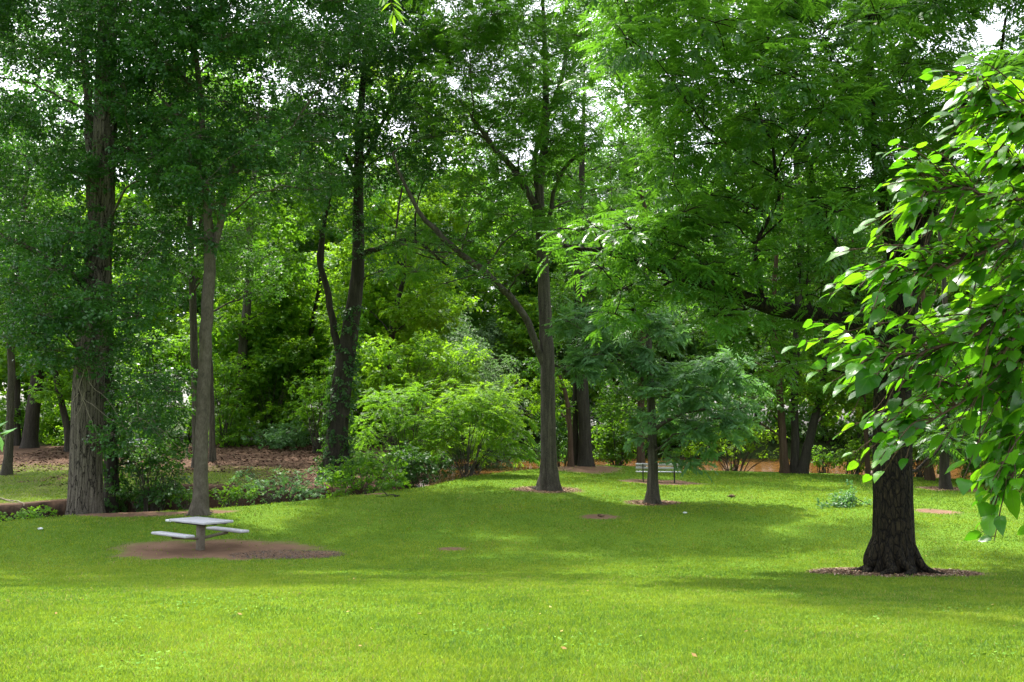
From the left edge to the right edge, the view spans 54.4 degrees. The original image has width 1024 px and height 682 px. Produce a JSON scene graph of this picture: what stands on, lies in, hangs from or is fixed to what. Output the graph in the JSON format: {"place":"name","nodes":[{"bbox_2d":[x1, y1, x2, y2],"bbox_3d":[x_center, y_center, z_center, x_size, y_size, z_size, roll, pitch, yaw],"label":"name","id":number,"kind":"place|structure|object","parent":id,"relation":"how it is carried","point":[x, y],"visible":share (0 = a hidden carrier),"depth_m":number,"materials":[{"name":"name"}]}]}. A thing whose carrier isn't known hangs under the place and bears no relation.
{"place":"outdoors","nodes":[
{"label":"outdoors","id":0,"kind":"place"},
{"bbox_2d":[379,0,406,33],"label":"hanging sprig","id":1,"kind":"object","parent":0,"point":[399,15],"visible":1,"depth_m":9.30,"materials":[{"name":"green plant"}]},
{"bbox_2d":[0,462,1023,681],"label":"grass","id":2,"kind":"structure","parent":0,"point":[1009,604],"depth_m":12.12,"materials":[{"name":"plant"}]},
{"bbox_2d":[0,412,1023,681],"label":"ground","id":3,"kind":"structure","parent":0,"point":[216,548],"depth_m":28.15,"materials":[{"name":"plant"}]},
{"bbox_2d":[0,203,47,445],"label":"woodland tree","id":4,"kind":"object","parent":3,"relation":"on","point":[17,426],"visible":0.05,"depth_m":59.61,"materials":[{"name":"green plant"}]},
{"bbox_2d":[0,127,52,391],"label":"woodland tree","id":5,"kind":"object","parent":3,"relation":"on","point":[17,164],"visible":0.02,"depth_m":88.53,"materials":[{"name":"green plant"}]},
{"bbox_2d":[0,505,57,521],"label":"creek shrub","id":6,"kind":"object","parent":3,"relation":"on","point":[31,514],"visible":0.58,"depth_m":30.76,"materials":[{"name":"green plant"}]},
{"bbox_2d":[0,397,60,443],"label":"wood shrub","id":7,"kind":"object","parent":3,"relation":"on","point":[19,418],"visible":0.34,"depth_m":60.18,"materials":[{"name":"green plant"}]},
{"bbox_2d":[0,5,96,474],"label":"slender tree","id":8,"kind":"object","parent":3,"relation":"on","point":[7,466],"visible":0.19,"depth_m":43.48,"materials":[{"name":"green plant"}]},
{"bbox_2d":[44,425,63,445],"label":"wood shrub","id":9,"kind":"object","parent":3,"relation":"on","point":[57,440],"visible":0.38,"depth_m":58.98,"materials":[{"name":"green plant"}]},
{"bbox_2d":[39,398,70,443],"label":"wood shrub","id":10,"kind":"object","parent":3,"relation":"on","point":[53,416],"visible":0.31,"depth_m":60.52,"materials":[{"name":"green plant"}]},
{"bbox_2d":[0,248,113,436],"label":"woodland tree","id":11,"kind":"object","parent":3,"relation":"on","point":[25,388],"visible":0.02,"depth_m":69.51,"materials":[{"name":"green plant"}]},
{"bbox_2d":[0,0,228,514],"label":"oak tree","id":12,"kind":"object","parent":3,"relation":"on","point":[92,320],"visible":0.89,"depth_m":31.93,"materials":[{"name":"green plant"}]},
{"bbox_2d":[67,364,179,453],"bbox_3d":[-12.282,2.177,31.609,3.423,2.890,0.091,1,-5,-14],"label":"dead bough","id":13,"kind":"object","parent":12,"relation":"attached to","point":[113,408],"visible":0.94,"depth_m":31.46,"materials":[{"name":"wood"}]},
{"bbox_2d":[50,182,200,370],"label":"woodland tree","id":14,"kind":"object","parent":3,"relation":"on","point":[126,202],"visible":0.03,"depth_m":84.06,"materials":[{"name":"green plant"}]},
{"bbox_2d":[105,435,192,511],"bbox_3d":[-12.668,5.020,35.442,2.923,3.478,3.719,0,-5,0],"label":"creek shrub","id":15,"kind":"object","parent":3,"relation":"on","point":[135,456],"visible":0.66,"depth_m":34.62,"materials":[{"name":"green plant"}]},
{"bbox_2d":[103,274,197,512],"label":"ivy clad tree","id":16,"kind":"object","parent":3,"relation":"on","point":[111,474],"visible":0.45,"depth_m":34.97,"materials":[{"name":"green plant"}]},
{"bbox_2d":[112,266,190,405],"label":"woodland tree","id":17,"kind":"object","parent":3,"relation":"on","point":[171,328],"visible":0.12,"depth_m":70.44,"materials":[{"name":"green plant"}]},
{"bbox_2d":[117,329,198,448],"bbox_3d":[-20.618,2.725,56.440,5.982,6.961,4.898,0,-5,0],"label":"wood shrub","id":18,"kind":"object","parent":3,"relation":"on","point":[183,349],"visible":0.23,"depth_m":56.43,"materials":[{"name":"green plant"}]},
{"bbox_2d":[62,14,275,467],"bbox_3d":[-17.288,-5.323,48.146,11.544,22.962,9.913,0,-5,0],"label":"slender tree","id":19,"kind":"object","parent":3,"relation":"on","point":[193,286],"visible":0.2,"depth_m":46.32,"materials":[{"name":"green plant"}]},
{"bbox_2d":[162,486,192,509],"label":"creek shrub","id":20,"kind":"object","parent":3,"relation":"on","point":[185,496],"visible":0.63,"depth_m":34.28,"materials":[{"name":"green plant"}]},
{"bbox_2d":[67,52,293,434],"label":"woodland tree","id":21,"kind":"object","parent":3,"relation":"on","point":[185,305],"visible":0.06,"depth_m":78.52,"materials":[{"name":"green plant"}]},
{"bbox_2d":[151,517,248,550],"bbox_3d":[-8.027,5.034,25.664,1.620,0.858,1.880,-4,-6,40],"label":"picnic table","id":22,"kind":"object","parent":3,"relation":"on","point":[200,523],"visible":0.94,"depth_m":25.58,"materials":[{"name":"metal"}]},
{"bbox_2d":[167,394,232,442],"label":"wood shrub","id":23,"kind":"object","parent":3,"relation":"on","point":[188,431],"visible":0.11,"depth_m":63.00,"materials":[{"name":"green plant"}]},
{"bbox_2d":[0,443,417,506],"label":"leaf litter","id":24,"kind":"object","parent":3,"relation":"on","point":[219,461],"visible":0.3,"depth_m":48.19,"materials":[{"name":"plant"}]},
{"bbox_2d":[0,178,126,448],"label":"woodland tree","id":25,"kind":"object","parent":24,"relation":"on","point":[30,437],"visible":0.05,"depth_m":56.60,"materials":[{"name":"green plant"}]},
{"bbox_2d":[7,200,184,451],"bbox_3d":[-23.547,-1.054,55.780,11.400,14.779,7.593,0,-5,0],"label":"woodland tree","id":26,"kind":"object","parent":24,"relation":"on","point":[58,382],"visible":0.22,"depth_m":53.61,"materials":[{"name":"green plant"}]},
{"bbox_2d":[183,191,292,461],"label":"slender tree","id":27,"kind":"object","parent":24,"relation":"on","point":[212,457],"visible":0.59,"depth_m":49.12,"materials":[{"name":"green plant"}]},
{"bbox_2d":[208,357,257,447],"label":"wood shrub","id":28,"kind":"object","parent":3,"relation":"on","point":[225,435],"visible":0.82,"depth_m":57.51,"materials":[{"name":"green plant"}]},
{"bbox_2d":[209,482,263,507],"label":"creek shrub","id":29,"kind":"object","parent":3,"relation":"on","point":[232,493],"visible":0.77,"depth_m":34.79,"materials":[{"name":"green plant"}]},
{"bbox_2d":[176,263,297,415],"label":"woodland tree","id":30,"kind":"object","parent":3,"relation":"on","point":[222,301],"visible":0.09,"depth_m":67.16,"materials":[{"name":"green plant"}]},
{"bbox_2d":[215,391,267,445],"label":"wood shrub","id":31,"kind":"object","parent":3,"relation":"on","point":[247,416],"visible":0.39,"depth_m":59.72,"materials":[{"name":"green plant"}]},
{"bbox_2d":[97,0,403,516],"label":"slender tree","id":32,"kind":"object","parent":3,"relation":"on","point":[256,33],"visible":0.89,"depth_m":31.80,"materials":[{"name":"green plant"}]},
{"bbox_2d":[174,101,335,430],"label":"woodland tree","id":33,"kind":"object","parent":3,"relation":"on","point":[289,202],"visible":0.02,"depth_m":86.26,"materials":[{"name":"green plant"}]},
{"bbox_2d":[167,30,352,445],"bbox_3d":[-15.867,-7.396,62.543,12.780,28.057,10.742,0,-5,0],"label":"woodland tree","id":34,"kind":"object","parent":3,"relation":"on","point":[277,227],"visible":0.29,"depth_m":61.34,"materials":[{"name":"green plant"}]},
{"bbox_2d":[213,264,331,421],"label":"woodland tree","id":35,"kind":"object","parent":3,"relation":"on","point":[295,300],"visible":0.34,"depth_m":62.73,"materials":[{"name":"green plant"}]},
{"bbox_2d":[229,333,316,444],"bbox_3d":[-14.514,2.906,60.494,5.464,6.994,5.356,0,-5,0],"label":"wood shrub","id":36,"kind":"object","parent":3,"relation":"on","point":[270,409],"visible":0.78,"depth_m":59.91,"materials":[{"name":"green plant"}]},
{"bbox_2d":[240,418,315,449],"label":"wood shrub","id":37,"kind":"object","parent":3,"relation":"on","point":[282,438],"visible":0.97,"depth_m":55.73,"materials":[{"name":"green plant"}]},
{"bbox_2d":[228,465,334,504],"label":"creek shrub","id":38,"kind":"object","parent":3,"relation":"on","point":[305,491],"visible":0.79,"depth_m":37.08,"materials":[{"name":"green plant"}]},
{"bbox_2d":[228,549,344,558],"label":"mulch","id":39,"kind":"object","parent":3,"relation":"on","point":[286,556],"visible":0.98,"depth_m":24.85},
{"bbox_2d":[260,215,334,442],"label":"woodland tree","id":40,"kind":"object","parent":3,"relation":"on","point":[312,357],"visible":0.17,"depth_m":64.13,"materials":[{"name":"green plant"}]},
{"bbox_2d":[281,358,356,452],"bbox_3d":[-10.945,3.525,55.079,4.169,5.313,5.933,0,-5,0],"label":"wood shrub","id":41,"kind":"object","parent":3,"relation":"on","point":[300,413],"visible":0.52,"depth_m":54.40,"materials":[{"name":"green plant"}]},
{"bbox_2d":[285,242,387,409],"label":"woodland tree","id":42,"kind":"object","parent":3,"relation":"on","point":[332,265],"visible":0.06,"depth_m":68.83,"materials":[{"name":"green plant"}]},
{"bbox_2d":[292,194,422,366],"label":"woodland tree","id":43,"kind":"object","parent":3,"relation":"on","point":[388,231],"visible":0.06,"depth_m":83.97,"materials":[{"name":"green plant"}]},
{"bbox_2d":[302,258,422,442],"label":"woodland tree","id":44,"kind":"object","parent":3,"relation":"on","point":[342,278],"visible":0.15,"depth_m":62.40,"materials":[{"name":"green plant"}]},
{"bbox_2d":[240,0,489,479],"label":"leaning tree","id":45,"kind":"object","parent":3,"relation":"on","point":[339,410],"visible":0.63,"depth_m":42.15,"materials":[{"name":"green plant"}]},
{"bbox_2d":[315,445,417,497],"bbox_3d":[-5.733,5.527,39.332,4.196,2.849,4.334,0,-5,0],"label":"creek shrub","id":46,"kind":"object","parent":3,"relation":"on","point":[376,466],"visible":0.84,"depth_m":38.50,"materials":[{"name":"green plant"}]},
{"bbox_2d":[350,399,419,445],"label":"wood shrub","id":47,"kind":"object","parent":3,"relation":"on","point":[366,425],"visible":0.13,"depth_m":60.08,"materials":[{"name":"green plant"}]},
{"bbox_2d":[358,311,436,444],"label":"woodland tree","id":48,"kind":"object","parent":3,"relation":"on","point":[387,325],"visible":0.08,"depth_m":60.56,"materials":[{"name":"green plant"}]},
{"bbox_2d":[347,379,454,488],"bbox_3d":[-5.296,4.233,44.898,5.543,5.073,5.289,0,-5,0],"label":"layered bush","id":49,"kind":"object","parent":3,"relation":"on","point":[390,417],"visible":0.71,"depth_m":44.46,"materials":[{"name":"green plant"}]},
{"bbox_2d":[318,52,484,446],"bbox_3d":[-7.238,-6.173,60.718,11.863,25.462,11.422,0,-5,0],"label":"woodland tree","id":50,"kind":"object","parent":3,"relation":"on","point":[423,320],"visible":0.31,"depth_m":58.55,"materials":[{"name":"green plant"}]},
{"bbox_2d":[333,331,492,455],"bbox_3d":[-5.221,2.876,51.447,8.637,7.057,7.097,0,-5,0],"label":"layered bush","id":51,"kind":"object","parent":3,"relation":"on","point":[401,377],"visible":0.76,"depth_m":50.74,"materials":[{"name":"green plant"}]},
{"bbox_2d":[382,440,455,488],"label":"creek shrub","id":52,"kind":"object","parent":3,"relation":"on","point":[413,470],"visible":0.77,"depth_m":41.58,"materials":[{"name":"green plant"}]},
{"bbox_2d":[365,163,487,429],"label":"woodland tree","id":53,"kind":"object","parent":3,"relation":"on","point":[469,265],"visible":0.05,"depth_m":88.89,"materials":[{"name":"green plant"}]},
{"bbox_2d":[380,290,489,440],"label":"woodland tree","id":54,"kind":"object","parent":3,"relation":"on","point":[456,334],"visible":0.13,"depth_m":70.98,"materials":[{"name":"green plant"}]},
{"bbox_2d":[407,181,508,407],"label":"woodland tree","id":55,"kind":"object","parent":3,"relation":"on","point":[477,250],"visible":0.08,"depth_m":91.00,"materials":[{"name":"green plant"}]},
{"bbox_2d":[400,373,539,477],"bbox_3d":[-1.780,3.912,44.355,6.302,4.903,4.158,0,-5,0],"label":"arching bush","id":56,"kind":"object","parent":3,"relation":"on","point":[502,422],"visible":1,"depth_m":43.77,"materials":[{"name":"green plant"}]},
{"bbox_2d":[421,338,535,467],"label":"bush","id":57,"kind":"object","parent":3,"relation":"on","point":[486,378],"visible":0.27,"depth_m":65.19,"materials":[{"name":"green plant"}]},
{"bbox_2d":[437,160,522,332],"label":"woodland tree","id":58,"kind":"object","parent":3,"relation":"on","point":[483,237],"visible":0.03,"depth_m":103.72,"materials":[{"name":"green plant"}]},
{"bbox_2d":[468,310,537,446],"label":"woodland tree","id":59,"kind":"object","parent":3,"relation":"on","point":[492,326],"visible":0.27,"depth_m":85.46,"materials":[{"name":"green plant"}]},
{"bbox_2d":[458,170,550,429],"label":"woodland tree","id":60,"kind":"object","parent":3,"relation":"on","point":[491,240],"visible":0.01,"depth_m":103.39,"materials":[{"name":"green plant"}]},
{"bbox_2d":[379,0,650,490],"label":"forked tree","id":61,"kind":"object","parent":3,"relation":"on","point":[538,110],"visible":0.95,"depth_m":37.02,"materials":[{"name":"green plant"}]},
{"bbox_2d":[461,205,586,436],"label":"woodland tree","id":62,"kind":"object","parent":3,"relation":"on","point":[504,264],"visible":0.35,"depth_m":86.75,"materials":[{"name":"green plant"}]},
{"bbox_2d":[497,288,572,435],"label":"woodland tree","id":63,"kind":"object","parent":3,"relation":"on","point":[513,312],"visible":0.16,"depth_m":86.01,"materials":[{"name":"green plant"}]},
{"bbox_2d":[477,205,595,395],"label":"woodland tree","id":64,"kind":"object","parent":3,"relation":"on","point":[530,284],"visible":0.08,"depth_m":88.90,"materials":[{"name":"green plant"}]},
{"bbox_2d":[498,375,577,466],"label":"woodland tree","id":65,"kind":"object","parent":3,"relation":"on","point":[566,390],"visible":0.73,"depth_m":49.85,"materials":[{"name":"green plant"}]},
{"bbox_2d":[81,576,1023,675],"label":"clover","id":66,"kind":"object","parent":3,"relation":"on","point":[473,625],"visible":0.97,"depth_m":9.23,"materials":[{"name":"green plant"}]},
{"bbox_2d":[512,408,595,466],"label":"river shrub","id":67,"kind":"object","parent":3,"relation":"on","point":[560,439],"visible":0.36,"depth_m":52.07,"materials":[{"name":"green plant"}]},
{"bbox_2d":[490,131,620,430],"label":"woodland tree","id":68,"kind":"object","parent":3,"relation":"on","point":[555,177],"visible":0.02,"depth_m":103.26,"materials":[{"name":"green plant"}]},
{"bbox_2d":[442,0,677,466],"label":"woodland tree","id":69,"kind":"object","parent":3,"relation":"on","point":[585,456],"visible":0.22,"depth_m":51.35,"materials":[{"name":"green plant"}]},
{"bbox_2d":[513,314,616,465],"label":"woodland tree","id":70,"kind":"object","parent":3,"relation":"on","point":[574,427],"visible":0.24,"depth_m":50.04,"materials":[{"name":"green plant"}]},
{"bbox_2d":[532,325,619,418],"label":"woodland tree","id":71,"kind":"object","parent":3,"relation":"on","point":[558,358],"visible":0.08,"depth_m":86.44,"materials":[{"name":"green plant"}]},
{"bbox_2d":[563,254,664,430],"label":"woodland tree","id":72,"kind":"object","parent":3,"relation":"on","point":[595,392],"visible":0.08,"depth_m":86.34,"materials":[{"name":"green plant"}]},
{"bbox_2d":[590,392,658,465],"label":"river shrub","id":73,"kind":"object","parent":3,"relation":"on","point":[614,450],"visible":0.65,"depth_m":52.25,"materials":[{"name":"green plant"}]},
{"bbox_2d":[555,112,716,382],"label":"woodland tree","id":74,"kind":"object","parent":3,"relation":"on","point":[617,154],"visible":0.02,"depth_m":99.92,"materials":[{"name":"green plant"}]},
{"bbox_2d":[541,290,776,504],"bbox_3d":[4.982,1.960,34.504,7.967,7.675,4.862,0,-5,0],"label":"young tree","id":75,"kind":"object","parent":3,"relation":"on","point":[641,365],"visible":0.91,"depth_m":33.83,"materials":[{"name":"green plant"}]},
{"bbox_2d":[636,463,681,482],"bbox_3d":[6.290,5.678,42.699,1.950,0.878,0.584,-1,-5,8],"label":"park bench","id":76,"kind":"object","parent":3,"relation":"on","point":[646,464],"visible":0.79,"depth_m":42.56,"materials":[{"name":"metal"}]},
{"bbox_2d":[588,159,740,466],"bbox_3d":[8.101,-1.429,53.302,8.186,16.465,8.938,0,-5,0],"label":"woodland tree","id":77,"kind":"object","parent":3,"relation":"on","point":[640,454],"visible":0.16,"depth_m":51.25,"materials":[{"name":"green plant"}]},
{"bbox_2d":[613,203,727,442],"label":"woodland tree","id":78,"kind":"object","parent":3,"relation":"on","point":[662,354],"visible":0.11,"depth_m":86.34,"materials":[{"name":"green plant"}]},
{"bbox_2d":[650,184,791,408],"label":"woodland tree","id":79,"kind":"object","parent":3,"relation":"on","point":[731,241],"visible":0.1,"depth_m":86.11,"materials":[{"name":"green plant"}]},
{"bbox_2d":[690,134,793,423],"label":"woodland tree","id":80,"kind":"object","parent":3,"relation":"on","point":[755,414],"visible":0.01,"depth_m":102.10,"materials":[{"name":"green plant"}]},
{"bbox_2d":[512,486,987,505],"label":"mulch","id":81,"kind":"object","parent":3,"relation":"on","point":[643,503],"visible":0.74,"depth_m":37.01,"materials":[{"name":"brown wood"}]},
{"bbox_2d":[689,171,840,472],"bbox_3d":[13.436,-0.874,52.272,9.792,15.739,7.122,0,-5,0],"label":"woodland tree","id":82,"kind":"object","parent":3,"relation":"on","point":[779,401],"visible":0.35,"depth_m":50.58,"materials":[{"name":"green plant"}]},
{"bbox_2d":[726,233,842,410],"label":"woodland tree","id":83,"kind":"object","parent":3,"relation":"on","point":[757,341],"visible":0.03,"depth_m":86.30,"materials":[{"name":"green plant"}]},
{"bbox_2d":[764,399,832,442],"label":"wood shrub","id":84,"kind":"object","parent":3,"relation":"on","point":[803,404],"visible":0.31,"depth_m":83.97,"materials":[{"name":"green plant"}]},
{"bbox_2d":[745,175,876,436],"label":"woodland tree","id":85,"kind":"object","parent":3,"relation":"on","point":[854,333],"visible":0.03,"depth_m":87.05,"materials":[{"name":"green plant"}]},
{"bbox_2d":[780,227,872,473],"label":"woodland tree","id":86,"kind":"object","parent":3,"relation":"on","point":[819,404],"visible":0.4,"depth_m":50.02,"materials":[{"name":"green plant"}]},
{"bbox_2d":[798,403,862,447],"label":"wood shrub","id":87,"kind":"object","parent":3,"relation":"on","point":[831,433],"visible":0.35,"depth_m":85.53,"materials":[{"name":"green plant"}]},
{"bbox_2d":[810,445,851,472],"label":"river shrub","id":88,"kind":"object","parent":3,"relation":"on","point":[826,459],"visible":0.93,"depth_m":51.15,"materials":[{"name":"green plant"}]},
{"bbox_2d":[707,5,963,472],"bbox_3d":[17.515,-6.818,52.160,15.911,27.592,10.126,0,-5,0],"label":"woodland tree","id":89,"kind":"object","parent":3,"relation":"on","point":[794,457],"visible":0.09,"depth_m":50.69,"materials":[{"name":"green plant"}]},
{"bbox_2d":[816,479,871,508],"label":"shrub","id":90,"kind":"object","parent":3,"relation":"on","point":[844,501],"visible":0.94,"depth_m":33.57,"materials":[{"name":"green plant"}]},
{"bbox_2d":[827,409,872,448],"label":"wood shrub","id":91,"kind":"object","parent":3,"relation":"on","point":[857,436],"visible":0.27,"depth_m":86.62,"materials":[{"name":"green plant"}]},
{"bbox_2d":[831,434,871,473],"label":"river shrub","id":92,"kind":"object","parent":3,"relation":"on","point":[859,468],"visible":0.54,"depth_m":51.32,"materials":[{"name":"green plant"}]},
{"bbox_2d":[800,225,921,474],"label":"woodland tree","id":93,"kind":"object","parent":3,"relation":"on","point":[862,411],"visible":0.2,"depth_m":49.20,"materials":[{"name":"green plant"}]},
{"bbox_2d":[807,567,982,576],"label":"mulch","id":94,"kind":"object","parent":3,"relation":"on","point":[841,571],"visible":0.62,"depth_m":20.23,"materials":[{"name":"brown wood"}]},
{"bbox_2d":[535,0,1023,575],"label":"pecan tree","id":95,"kind":"object","parent":94,"relation":"on","point":[863,94],"visible":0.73,"depth_m":19.62,"materials":[{"name":"green plant"}]},
{"bbox_2d":[781,53,1023,541],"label":"mulberry tree","id":96,"kind":"object","parent":3,"relation":"on","point":[990,383],"visible":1,"depth_m":3.38,"materials":[{"name":"green plant"}]},
{"bbox_2d":[841,182,972,373],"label":"woodland tree","id":97,"kind":"object","parent":3,"relation":"on","point":[927,294],"visible":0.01,"depth_m":86.71,"materials":[{"name":"green plant"}]},
{"bbox_2d":[913,413,958,477],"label":"tree","id":98,"kind":"object","parent":3,"relation":"on","point":[921,470],"visible":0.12,"depth_m":49.94,"materials":[{"name":"green plant"}]},
{"bbox_2d":[912,214,1020,488],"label":"woodland tree","id":99,"kind":"object","parent":3,"relation":"on","point":[945,482],"visible":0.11,"depth_m":41.66,"materials":[{"name":"green plant"}]},
{"bbox_2d":[912,142,1023,480],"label":"woodland tree","id":100,"kind":"object","parent":3,"relation":"on","point":[929,473],"visible":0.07,"depth_m":48.99,"materials":[{"name":"green plant"}]},
{"bbox_2d":[916,196,1023,410],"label":"woodland tree","id":101,"kind":"object","parent":3,"relation":"on","point":[950,298],"visible":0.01,"depth_m":86.69,"materials":[{"name":"green plant"}]},
{"bbox_2d":[938,286,1022,485],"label":"woodland tree","id":102,"kind":"object","parent":3,"relation":"on","point":[970,468],"visible":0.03,"depth_m":44.78,"materials":[{"name":"green plant"}]},
{"bbox_2d":[0,0,1023,424],"label":"sky","id":103,"kind":"structure","parent":0,"point":[989,34],"materials":[{"name":"white"}]},
{"bbox_2d":[411,458,983,487],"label":"bare brown ground","id":104,"kind":"structure","parent":0,"point":[767,465],"depth_m":65.54,"materials":[{"name":"soil"},{"name":"leaf litter"}]},
{"bbox_2d":[687,418,788,470],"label":"river shrub","id":105,"kind":"object","parent":104,"relation":"on","point":[735,465],"visible":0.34,"depth_m":52.47,"materials":[{"name":"green plant"}]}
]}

